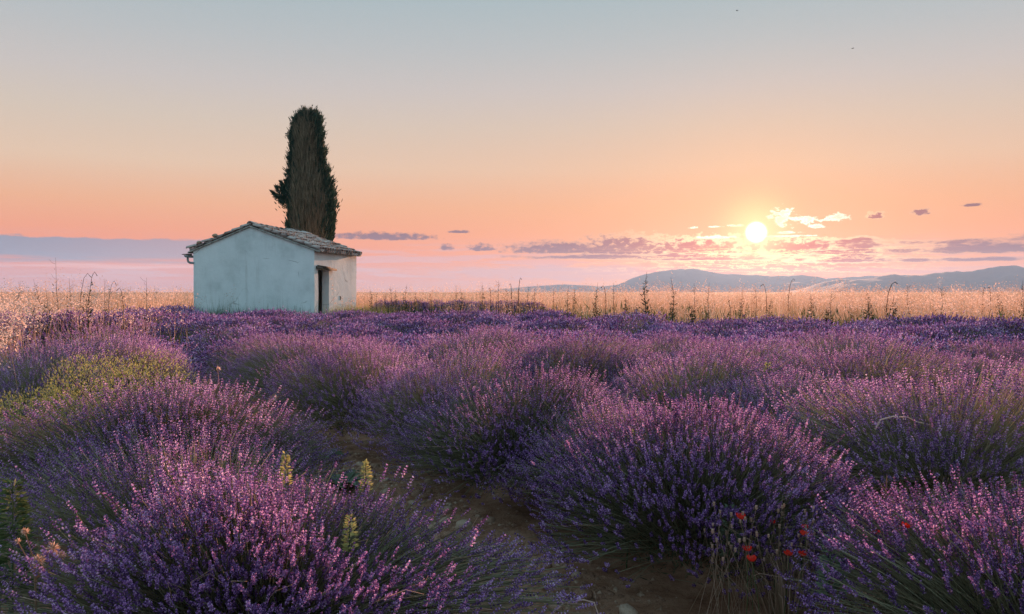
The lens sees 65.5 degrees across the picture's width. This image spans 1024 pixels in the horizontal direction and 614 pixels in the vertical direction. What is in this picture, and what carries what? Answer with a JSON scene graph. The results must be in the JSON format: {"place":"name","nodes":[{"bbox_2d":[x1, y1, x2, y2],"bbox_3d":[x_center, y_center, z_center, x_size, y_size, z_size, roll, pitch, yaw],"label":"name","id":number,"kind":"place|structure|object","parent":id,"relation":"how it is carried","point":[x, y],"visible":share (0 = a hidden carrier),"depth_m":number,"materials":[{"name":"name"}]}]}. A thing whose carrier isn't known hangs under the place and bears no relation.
{"place":"outdoors","nodes":[
{"label":"outdoors","id":0,"kind":"place"},
{"bbox_2d":[181,295,317,316],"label":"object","id":1,"kind":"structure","parent":0,"point":[215,313],"depth_m":28.78,"materials":[{"name":"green plant"}]},
{"bbox_2d":[324,302,405,318],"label":"bush","id":2,"kind":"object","parent":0,"point":[374,311],"depth_m":29.56,"materials":[{"name":"yellow plant"}]},
{"bbox_2d":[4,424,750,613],"bbox_3d":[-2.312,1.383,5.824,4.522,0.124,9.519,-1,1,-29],"label":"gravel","id":3,"kind":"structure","parent":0,"point":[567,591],"depth_m":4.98,"materials":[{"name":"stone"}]},
{"bbox_2d":[15,527,65,611],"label":"dry thistle","id":4,"kind":"object","parent":3,"relation":"on","point":[39,559],"visible":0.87,"depth_m":2.77,"materials":[{"name":"plant"}]},
{"bbox_2d":[0,292,1023,613],"bbox_3d":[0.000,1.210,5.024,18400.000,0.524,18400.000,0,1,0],"label":"ground","id":5,"kind":"structure","parent":0,"point":[684,592],"depth_m":5.09,"materials":[{"name":"soil"}]},
{"bbox_2d":[0,478,36,612],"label":"feathery weed","id":6,"kind":"object","parent":5,"relation":"on","point":[22,503],"visible":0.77,"depth_m":3.16,"materials":[{"name":"green plant"}]},
{"bbox_2d":[0,311,41,362],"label":"lavender bush","id":7,"kind":"object","parent":5,"relation":"on","point":[25,334],"visible":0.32,"depth_m":14.09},
{"bbox_2d":[0,358,58,612],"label":"verge grass","id":8,"kind":"structure","parent":5,"relation":"on","point":[15,493],"depth_m":4.73,"materials":[{"name":"green plant"}]},
{"bbox_2d":[10,308,78,353],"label":"lavender bush","id":9,"kind":"object","parent":5,"relation":"on","point":[32,316],"visible":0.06,"depth_m":15.44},
{"bbox_2d":[40,288,54,352],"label":"tall weed","id":10,"kind":"object","parent":5,"relation":"on","point":[48,324],"visible":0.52,"depth_m":13.59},
{"bbox_2d":[0,379,116,457],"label":"bush","id":11,"kind":"object","parent":5,"relation":"on","point":[21,399],"visible":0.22,"depth_m":6.79,"materials":[{"name":"yellow plant"}]},
{"bbox_2d":[12,310,118,355],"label":"lavender bush","id":12,"kind":"object","parent":5,"relation":"on","point":[68,324],"visible":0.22,"depth_m":15.19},
{"bbox_2d":[0,334,147,423],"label":"lavender bush","id":13,"kind":"object","parent":5,"relation":"on","point":[7,376],"visible":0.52,"depth_m":8.32,"materials":[{"name":"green plant"}]},
{"bbox_2d":[22,308,165,342],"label":"lavender bush","id":14,"kind":"object","parent":5,"relation":"on","point":[137,321],"visible":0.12,"depth_m":16.77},
{"bbox_2d":[0,280,197,419],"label":"wild oats","id":15,"kind":"object","parent":5,"relation":"on","point":[17,312],"visible":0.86,"depth_m":13.73,"materials":[{"name":"plant"}]},
{"bbox_2d":[11,316,208,414],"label":"lavender bush","id":16,"kind":"object","parent":5,"relation":"on","point":[129,346],"visible":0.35,"depth_m":9.38,"materials":[{"name":"purple plant"}]},
{"bbox_2d":[17,340,210,452],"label":"green shrub","id":17,"kind":"object","parent":5,"relation":"on","point":[114,371],"visible":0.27,"depth_m":7.29,"materials":[{"name":"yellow plant"}]},
{"bbox_2d":[65,306,171,337],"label":"lavender bush","id":18,"kind":"object","parent":5,"relation":"on","point":[118,318],"visible":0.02,"depth_m":17.90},
{"bbox_2d":[32,335,207,375],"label":"lavender bush","id":19,"kind":"object","parent":5,"relation":"on","point":[176,344],"visible":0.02,"depth_m":13.40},
{"bbox_2d":[54,334,209,382],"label":"lavender bush","id":20,"kind":"object","parent":5,"relation":"on","point":[181,352],"visible":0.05,"depth_m":11.93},
{"bbox_2d":[102,304,184,325],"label":"lavender bush","id":21,"kind":"object","parent":5,"relation":"on","point":[157,315],"visible":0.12,"depth_m":19.74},
{"bbox_2d":[131,302,200,315],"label":"lavender bush","id":22,"kind":"object","parent":5,"relation":"on","point":[173,308],"visible":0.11,"depth_m":24.45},
{"bbox_2d":[0,410,358,595],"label":"lavender bush","id":23,"kind":"object","parent":5,"relation":"on","point":[75,496],"visible":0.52,"depth_m":3.98,"materials":[{"name":"purple plant"}]},
{"bbox_2d":[0,365,372,535],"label":"lavender bush","id":24,"kind":"object","parent":5,"relation":"on","point":[202,409],"visible":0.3,"depth_m":5.01,"materials":[{"name":"purple plant"}]},
{"bbox_2d":[158,311,229,340],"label":"lavender bush","id":25,"kind":"object","parent":5,"relation":"on","point":[204,316],"visible":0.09,"depth_m":19.52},
{"bbox_2d":[147,311,279,343],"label":"lavender bush","id":26,"kind":"object","parent":5,"relation":"on","point":[180,333],"visible":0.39,"depth_m":18.01,"materials":[{"name":"plant"}]},
{"bbox_2d":[178,321,290,366],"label":"lavender bush","id":27,"kind":"object","parent":5,"relation":"on","point":[201,345],"visible":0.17,"depth_m":15.14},
{"bbox_2d":[175,324,295,350],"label":"lavender bush","id":28,"kind":"object","parent":5,"relation":"on","point":[262,330],"visible":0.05,"depth_m":16.55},
{"bbox_2d":[191,334,303,378],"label":"lavender bush","id":29,"kind":"object","parent":5,"relation":"on","point":[210,357],"visible":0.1,"depth_m":12.87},
{"bbox_2d":[216,307,299,320],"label":"lavender bush","id":30,"kind":"object","parent":5,"relation":"on","point":[260,313],"visible":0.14,"depth_m":24.09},
{"bbox_2d":[182,221,361,316],"bbox_3d":[-9.167,-1.010,31.034,5.574,4.346,4.020,0,1,12],"label":"stone hut","id":31,"kind":"object","parent":5,"relation":"on","point":[278,267],"visible":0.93,"depth_m":29.28,"materials":[{"name":"paint"}]},
{"bbox_2d":[248,314,322,332],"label":"lavender bush","id":32,"kind":"object","parent":5,"relation":"on","point":[285,319],"visible":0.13,"depth_m":20.41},
{"bbox_2d":[279,451,292,490],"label":"mustard sprig","id":33,"kind":"object","parent":5,"relation":"on","point":[289,470],"visible":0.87,"depth_m":3.76,"materials":[{"name":"yellow plant"}]},
{"bbox_2d":[196,325,386,388],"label":"lavender bush","id":34,"kind":"object","parent":5,"relation":"on","point":[230,349],"visible":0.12,"depth_m":11.09,"materials":[{"name":"purple plant"}]},
{"bbox_2d":[0,442,604,613],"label":"lavender bush","id":35,"kind":"object","parent":5,"relation":"on","point":[260,553],"visible":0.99,"depth_m":2.77,"materials":[{"name":"purple plant"}]},
{"bbox_2d":[263,313,346,338],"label":"lavender bush","id":36,"kind":"object","parent":5,"relation":"on","point":[309,324],"visible":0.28,"depth_m":19.04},
{"bbox_2d":[270,105,342,241],"bbox_3d":[-9.055,-4.043,34.925,3.223,9.687,2.308,0,1,0],"label":"cypress tree","id":37,"kind":"object","parent":5,"relation":"on","point":[305,195],"visible":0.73,"depth_m":34.32,"materials":[{"name":"green plant"}]},
{"bbox_2d":[275,320,377,346],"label":"lavender bush","id":38,"kind":"object","parent":5,"relation":"on","point":[320,331],"visible":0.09,"depth_m":17.26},
{"bbox_2d":[218,330,435,404],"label":"lavender bush","id":39,"kind":"object","parent":5,"relation":"on","point":[251,379],"visible":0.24,"depth_m":9.88,"materials":[{"name":"purple plant"}]},
{"bbox_2d":[297,308,372,322],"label":"lavender bush","id":40,"kind":"object","parent":5,"relation":"on","point":[341,314],"visible":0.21,"depth_m":23.79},
{"bbox_2d":[313,469,375,488],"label":"broad leaf weed","id":41,"kind":"object","parent":5,"relation":"on","point":[351,474],"visible":0.51,"depth_m":6.06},
{"bbox_2d":[341,514,358,599],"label":"mustard sprig","id":42,"kind":"object","parent":5,"relation":"on","point":[345,538],"visible":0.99,"depth_m":3.02,"materials":[{"name":"yellow plant"}]},
{"bbox_2d":[251,331,456,437],"bbox_3d":[-1.490,0.786,8.152,2.215,1.103,2.736,0,1,-23],"label":"lavender bush","id":43,"kind":"object","parent":5,"relation":"on","point":[312,391],"visible":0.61,"depth_m":7.64,"materials":[{"name":"purple plant"}]},
{"bbox_2d":[316,321,400,344],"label":"lavender bush","id":44,"kind":"object","parent":5,"relation":"on","point":[365,330],"visible":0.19,"depth_m":15.91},
{"bbox_2d":[359,459,373,525],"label":"mustard sprig","id":45,"kind":"object","parent":5,"relation":"on","point":[365,465],"visible":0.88,"depth_m":3.56,"materials":[{"name":"yellow plant"}]},
{"bbox_2d":[328,309,423,331],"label":"lavender bush","id":46,"kind":"object","parent":5,"relation":"on","point":[389,316],"visible":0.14,"depth_m":20.09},
{"bbox_2d":[322,329,447,348],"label":"lavender bush","id":47,"kind":"object","parent":5,"relation":"on","point":[390,338],"visible":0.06,"depth_m":14.01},
{"bbox_2d":[371,300,411,313],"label":"lavender bush","id":48,"kind":"object","parent":5,"relation":"on","point":[382,304],"visible":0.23,"depth_m":32.46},
{"bbox_2d":[390,299,428,311],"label":"lavender bush","id":49,"kind":"object","parent":5,"relation":"on","point":[421,304],"visible":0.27,"depth_m":32.59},
{"bbox_2d":[364,314,460,337],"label":"lavender bush","id":50,"kind":"object","parent":5,"relation":"on","point":[400,325],"visible":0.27,"depth_m":18.39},
{"bbox_2d":[383,331,463,359],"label":"lavender bush","id":51,"kind":"object","parent":5,"relation":"on","point":[405,341],"visible":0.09,"depth_m":12.75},
{"bbox_2d":[399,308,460,324],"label":"lavender bush","id":52,"kind":"object","parent":5,"relation":"on","point":[429,314],"visible":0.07,"depth_m":22.53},
{"bbox_2d":[332,335,546,457],"bbox_3d":[-0.530,0.808,7.204,1.992,1.084,2.400,1,1,31],"label":"lavender bush","id":53,"kind":"object","parent":5,"relation":"on","point":[382,414],"visible":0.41,"depth_m":6.90,"materials":[{"name":"purple plant"}]},
{"bbox_2d":[399,321,483,338],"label":"lavender bush","id":54,"kind":"object","parent":5,"relation":"on","point":[440,330],"visible":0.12,"depth_m":17.31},
{"bbox_2d":[426,298,471,311],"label":"lavender bush","id":55,"kind":"object","parent":5,"relation":"on","point":[449,303],"visible":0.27,"depth_m":31.99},
{"bbox_2d":[430,308,496,327],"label":"lavender bush","id":56,"kind":"object","parent":5,"relation":"on","point":[463,315],"visible":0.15,"depth_m":21.39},
{"bbox_2d":[399,322,560,381],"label":"lavender bush","id":57,"kind":"object","parent":5,"relation":"on","point":[487,335],"visible":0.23,"depth_m":10.94,"materials":[{"name":"purple plant"}]},
{"bbox_2d":[465,299,501,312],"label":"lavender bush","id":58,"kind":"object","parent":5,"relation":"on","point":[486,303],"visible":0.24,"depth_m":31.11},
{"bbox_2d":[454,310,525,332],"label":"lavender bush","id":59,"kind":"object","parent":5,"relation":"on","point":[489,319],"visible":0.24,"depth_m":19.33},
{"bbox_2d":[374,346,655,507],"bbox_3d":[0.175,0.839,6.027,2.357,1.066,2.812,0,1,0],"label":"lavender bush","id":60,"kind":"object","parent":5,"relation":"on","point":[461,442],"visible":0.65,"depth_m":5.60,"materials":[{"name":"purple plant"}]},
{"bbox_2d":[503,299,548,317],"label":"lavender bush","id":61,"kind":"object","parent":5,"relation":"on","point":[529,305],"visible":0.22,"depth_m":30.49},
{"bbox_2d":[491,314,599,333],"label":"lavender bush","id":62,"kind":"object","parent":5,"relation":"on","point":[541,323],"visible":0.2,"depth_m":17.11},
{"bbox_2d":[510,306,585,331],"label":"lavender bush","id":63,"kind":"object","parent":5,"relation":"on","point":[528,316],"visible":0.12,"depth_m":21.51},
{"bbox_2d":[541,577,566,592],"bbox_3d":[0.211,1.386,3.957,0.136,0.088,0.122,-6,-8,32],"label":"stone","id":64,"kind":"object","parent":5,"relation":"on","point":[558,588],"visible":0.44,"depth_m":3.92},
{"bbox_2d":[446,323,661,404],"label":"lavender bush","id":65,"kind":"object","parent":5,"relation":"on","point":[597,362],"visible":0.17,"depth_m":9.02,"materials":[{"name":"purple plant"}]},
{"bbox_2d":[505,324,654,367],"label":"lavender bush","id":66,"kind":"object","parent":5,"relation":"on","point":[545,333],"visible":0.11,"depth_m":12.51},
{"bbox_2d":[573,588,592,599],"bbox_3d":[0.340,1.392,3.852,0.096,0.070,0.104,-11,-24,10],"label":"stone","id":67,"kind":"object","parent":5,"relation":"on","point":[580,592],"visible":0.61,"depth_m":3.82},
{"bbox_2d":[506,332,684,407],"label":"lavender bush","id":68,"kind":"object","parent":5,"relation":"on","point":[623,354],"visible":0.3,"depth_m":8.73,"materials":[{"name":"purple plant"}]},
{"bbox_2d":[517,403,673,544],"bbox_3d":[0.601,1.015,4.762,1.196,0.792,1.215,0,1,0],"label":"grass tuft","id":69,"kind":"object","parent":5,"relation":"on","point":[588,455],"visible":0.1,"depth_m":4.81,"materials":[{"name":"green plant"}]},
{"bbox_2d":[566,325,678,352],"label":"lavender bush","id":70,"kind":"object","parent":5,"relation":"on","point":[607,332],"visible":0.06,"depth_m":15.32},
{"bbox_2d":[601,309,645,332],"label":"lavender bush","id":71,"kind":"object","parent":5,"relation":"on","point":[633,314],"visible":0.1,"depth_m":21.82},
{"bbox_2d":[467,390,785,531],"bbox_3d":[0.756,0.954,5.192,2.304,0.883,1.866,1,1,38],"label":"lavender bush","id":72,"kind":"object","parent":5,"relation":"on","point":[527,470],"visible":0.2,"depth_m":4.96,"materials":[{"name":"purple plant"}]},
{"bbox_2d":[619,603,637,613],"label":"stone","id":73,"kind":"object","parent":5,"relation":"on","point":[625,608],"visible":1,"depth_m":3.68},
{"bbox_2d":[591,310,673,340],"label":"lavender bush","id":74,"kind":"object","parent":5,"relation":"on","point":[642,324],"visible":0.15,"depth_m":18.48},
{"bbox_2d":[596,326,728,365],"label":"lavender bush","id":75,"kind":"object","parent":5,"relation":"on","point":[658,343],"visible":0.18,"depth_m":10.92,"materials":[{"name":"purple plant"}]},
{"bbox_2d":[633,318,710,339],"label":"lavender bush","id":76,"kind":"object","parent":5,"relation":"on","point":[684,327],"visible":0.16,"depth_m":17.00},
{"bbox_2d":[632,327,719,353],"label":"lavender bush","id":77,"kind":"object","parent":5,"relation":"on","point":[650,335],"visible":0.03,"depth_m":14.20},
{"bbox_2d":[659,318,713,328],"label":"lavender bush","id":78,"kind":"object","parent":5,"relation":"on","point":[692,323],"visible":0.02,"depth_m":19.96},
{"bbox_2d":[384,299,1023,333],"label":"green undergrowth","id":79,"kind":"object","parent":5,"relation":"on","point":[705,317],"visible":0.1,"depth_m":24.22,"materials":[{"name":"green plant"}]},
{"bbox_2d":[512,381,896,606],"bbox_3d":[0.968,0.906,4.277,1.962,1.052,2.287,0,1,0],"label":"lavender bush","id":80,"kind":"object","parent":5,"relation":"on","point":[640,502],"visible":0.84,"depth_m":3.85,"materials":[{"name":"purple plant"}]},
{"bbox_2d":[599,338,821,426],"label":"lavender bush","id":81,"kind":"object","parent":5,"relation":"on","point":[640,392],"visible":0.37,"depth_m":7.48,"materials":[{"name":"purple plant"}]},
{"bbox_2d":[682,323,772,345],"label":"lavender bush","id":82,"kind":"object","parent":5,"relation":"on","point":[717,331],"visible":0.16,"depth_m":15.84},
{"bbox_2d":[693,316,764,336],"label":"lavender bush","id":83,"kind":"object","parent":5,"relation":"on","point":[736,323],"visible":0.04,"depth_m":18.04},
{"bbox_2d":[719,503,741,604],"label":"grey tuft","id":84,"kind":"object","parent":5,"relation":"on","point":[721,554],"visible":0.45,"depth_m":3.57,"materials":[{"name":"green plant"}]},
{"bbox_2d":[640,330,827,391],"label":"lavender bush","id":85,"kind":"object","parent":5,"relation":"on","point":[767,350],"visible":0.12,"depth_m":9.82,"materials":[{"name":"purple plant"}]},
{"bbox_2d":[707,328,837,369],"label":"lavender bush","id":86,"kind":"object","parent":5,"relation":"on","point":[740,336],"visible":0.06,"depth_m":12.37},
{"bbox_2d":[688,502,864,613],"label":"seed pod stems","id":87,"kind":"object","parent":5,"relation":"on","point":[751,539],"visible":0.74,"depth_m":3.31,"materials":[{"name":"plant"}]},
{"bbox_2d":[717,527,853,613],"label":"grass tuft","id":88,"kind":"object","parent":5,"relation":"on","point":[780,594],"visible":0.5,"depth_m":3.35,"materials":[{"name":"plant"}]},
{"bbox_2d":[726,326,854,350],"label":"lavender bush","id":89,"kind":"object","parent":5,"relation":"on","point":[794,333],"visible":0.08,"depth_m":13.65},
{"bbox_2d":[744,314,839,330],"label":"lavender bush","id":90,"kind":"object","parent":5,"relation":"on","point":[779,320],"visible":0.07,"depth_m":19.39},
{"bbox_2d":[739,318,852,338],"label":"lavender bush","id":91,"kind":"object","parent":5,"relation":"on","point":[816,324],"visible":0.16,"depth_m":16.53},
{"bbox_2d":[665,354,933,477],"bbox_3d":[2.295,0.908,6.544,2.289,0.934,2.215,1,1,37],"label":"lavender bush","id":92,"kind":"object","parent":5,"relation":"on","point":[756,395],"visible":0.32,"depth_m":6.61,"materials":[{"name":"purple plant"}]},
{"bbox_2d":[815,536,847,610],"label":"grey tuft","id":93,"kind":"object","parent":5,"relation":"on","point":[825,557],"visible":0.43,"depth_m":3.02,"materials":[{"name":"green plant"}]},
{"bbox_2d":[745,323,935,381],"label":"lavender bush","id":94,"kind":"object","parent":5,"relation":"on","point":[831,345],"visible":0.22,"depth_m":10.87,"materials":[{"name":"purple plant"}]},
{"bbox_2d":[768,548,915,613],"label":"grass tuft","id":95,"kind":"object","parent":5,"relation":"on","point":[842,598],"visible":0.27,"depth_m":3.17,"materials":[{"name":"plant"}]},
{"bbox_2d":[818,321,889,337],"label":"lavender bush","id":96,"kind":"object","parent":5,"relation":"on","point":[871,327],"visible":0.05,"depth_m":15.95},
{"bbox_2d":[830,317,899,334],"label":"lavender bush","id":97,"kind":"object","parent":5,"relation":"on","point":[878,322],"visible":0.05,"depth_m":17.78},
{"bbox_2d":[751,331,988,435],"bbox_3d":[3.518,0.785,8.074,2.685,1.096,2.229,1,1,39],"label":"lavender bush","id":98,"kind":"object","parent":5,"relation":"on","point":[844,368],"visible":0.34,"depth_m":7.79,"materials":[{"name":"purple plant"}]},
{"bbox_2d":[750,347,1023,518],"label":"lavender bush","id":99,"kind":"object","parent":5,"relation":"on","point":[1000,450],"visible":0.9,"depth_m":5.18,"materials":[{"name":"purple plant"}]},
{"bbox_2d":[754,463,1023,613],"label":"lavender bush","id":100,"kind":"object","parent":5,"relation":"on","point":[941,578],"visible":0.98,"depth_m":2.87,"materials":[{"name":"purple plant"}]},
{"bbox_2d":[853,310,974,332],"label":"lavender bush","id":101,"kind":"object","parent":5,"relation":"on","point":[932,319],"visible":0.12,"depth_m":18.36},
{"bbox_2d":[838,326,1011,379],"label":"lavender bush","id":102,"kind":"object","parent":5,"relation":"on","point":[918,341],"visible":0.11,"depth_m":12.10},
{"bbox_2d":[859,324,994,352],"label":"lavender bush","id":103,"kind":"object","parent":5,"relation":"on","point":[911,331],"visible":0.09,"depth_m":13.96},
{"bbox_2d":[863,348,1022,409],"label":"lavender bush","id":104,"kind":"object","parent":5,"relation":"on","point":[977,368],"visible":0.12,"depth_m":9.34,"materials":[{"name":"purple plant"}]},
{"bbox_2d":[879,318,1016,346],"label":"lavender bush","id":105,"kind":"object","parent":5,"relation":"on","point":[961,327],"visible":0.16,"depth_m":15.87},
{"bbox_2d":[903,335,1023,383],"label":"lavender bush","id":106,"kind":"object","parent":5,"relation":"on","point":[1018,351],"visible":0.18,"depth_m":10.95,"materials":[{"name":"purple plant"}]},
{"bbox_2d":[940,374,1023,466],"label":"lavender bush","id":107,"kind":"object","parent":5,"relation":"on","point":[991,402],"visible":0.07,"depth_m":6.77,"materials":[{"name":"purple plant"}]},
{"bbox_2d":[952,313,1023,344],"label":"lavender bush","id":108,"kind":"object","parent":5,"relation":"on","point":[1016,323],"visible":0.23,"depth_m":16.76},
{"bbox_2d":[963,333,1023,355],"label":"lavender bush","id":109,"kind":"object","parent":5,"relation":"on","point":[996,339],"visible":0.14,"depth_m":13.13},
{"bbox_2d":[0,268,1023,327],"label":"dry grass","id":110,"kind":"structure","parent":0,"point":[912,304],"depth_m":29.59,"materials":[{"name":"plant"}]},
{"bbox_2d":[0,0,1023,291],"label":"sky","id":111,"kind":"structure","parent":0,"point":[557,142],"materials":[{"name":"orange"}]},
{"bbox_2d":[476,284,615,291],"bbox_3d":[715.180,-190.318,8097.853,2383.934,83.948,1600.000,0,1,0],"label":"mountain","id":112,"kind":"structure","parent":0,"point":[548,288],"depth_m":7807.28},
{"bbox_2d":[598,268,831,291],"bbox_3d":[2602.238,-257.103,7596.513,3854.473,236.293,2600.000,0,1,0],"label":"mountain","id":113,"kind":"structure","parent":0,"point":[691,276],"depth_m":7184.32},
{"bbox_2d":[827,275,911,279],"bbox_3d":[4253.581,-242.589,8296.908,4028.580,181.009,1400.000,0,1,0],"label":"mountain","id":114,"kind":"structure","parent":0,"point":[857,278],"depth_m":8261.64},
{"bbox_2d":[788,265,1023,291],"bbox_3d":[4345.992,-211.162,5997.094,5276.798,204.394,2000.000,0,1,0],"label":"mountain","id":115,"kind":"structure","parent":0,"point":[992,276],"depth_m":5609.74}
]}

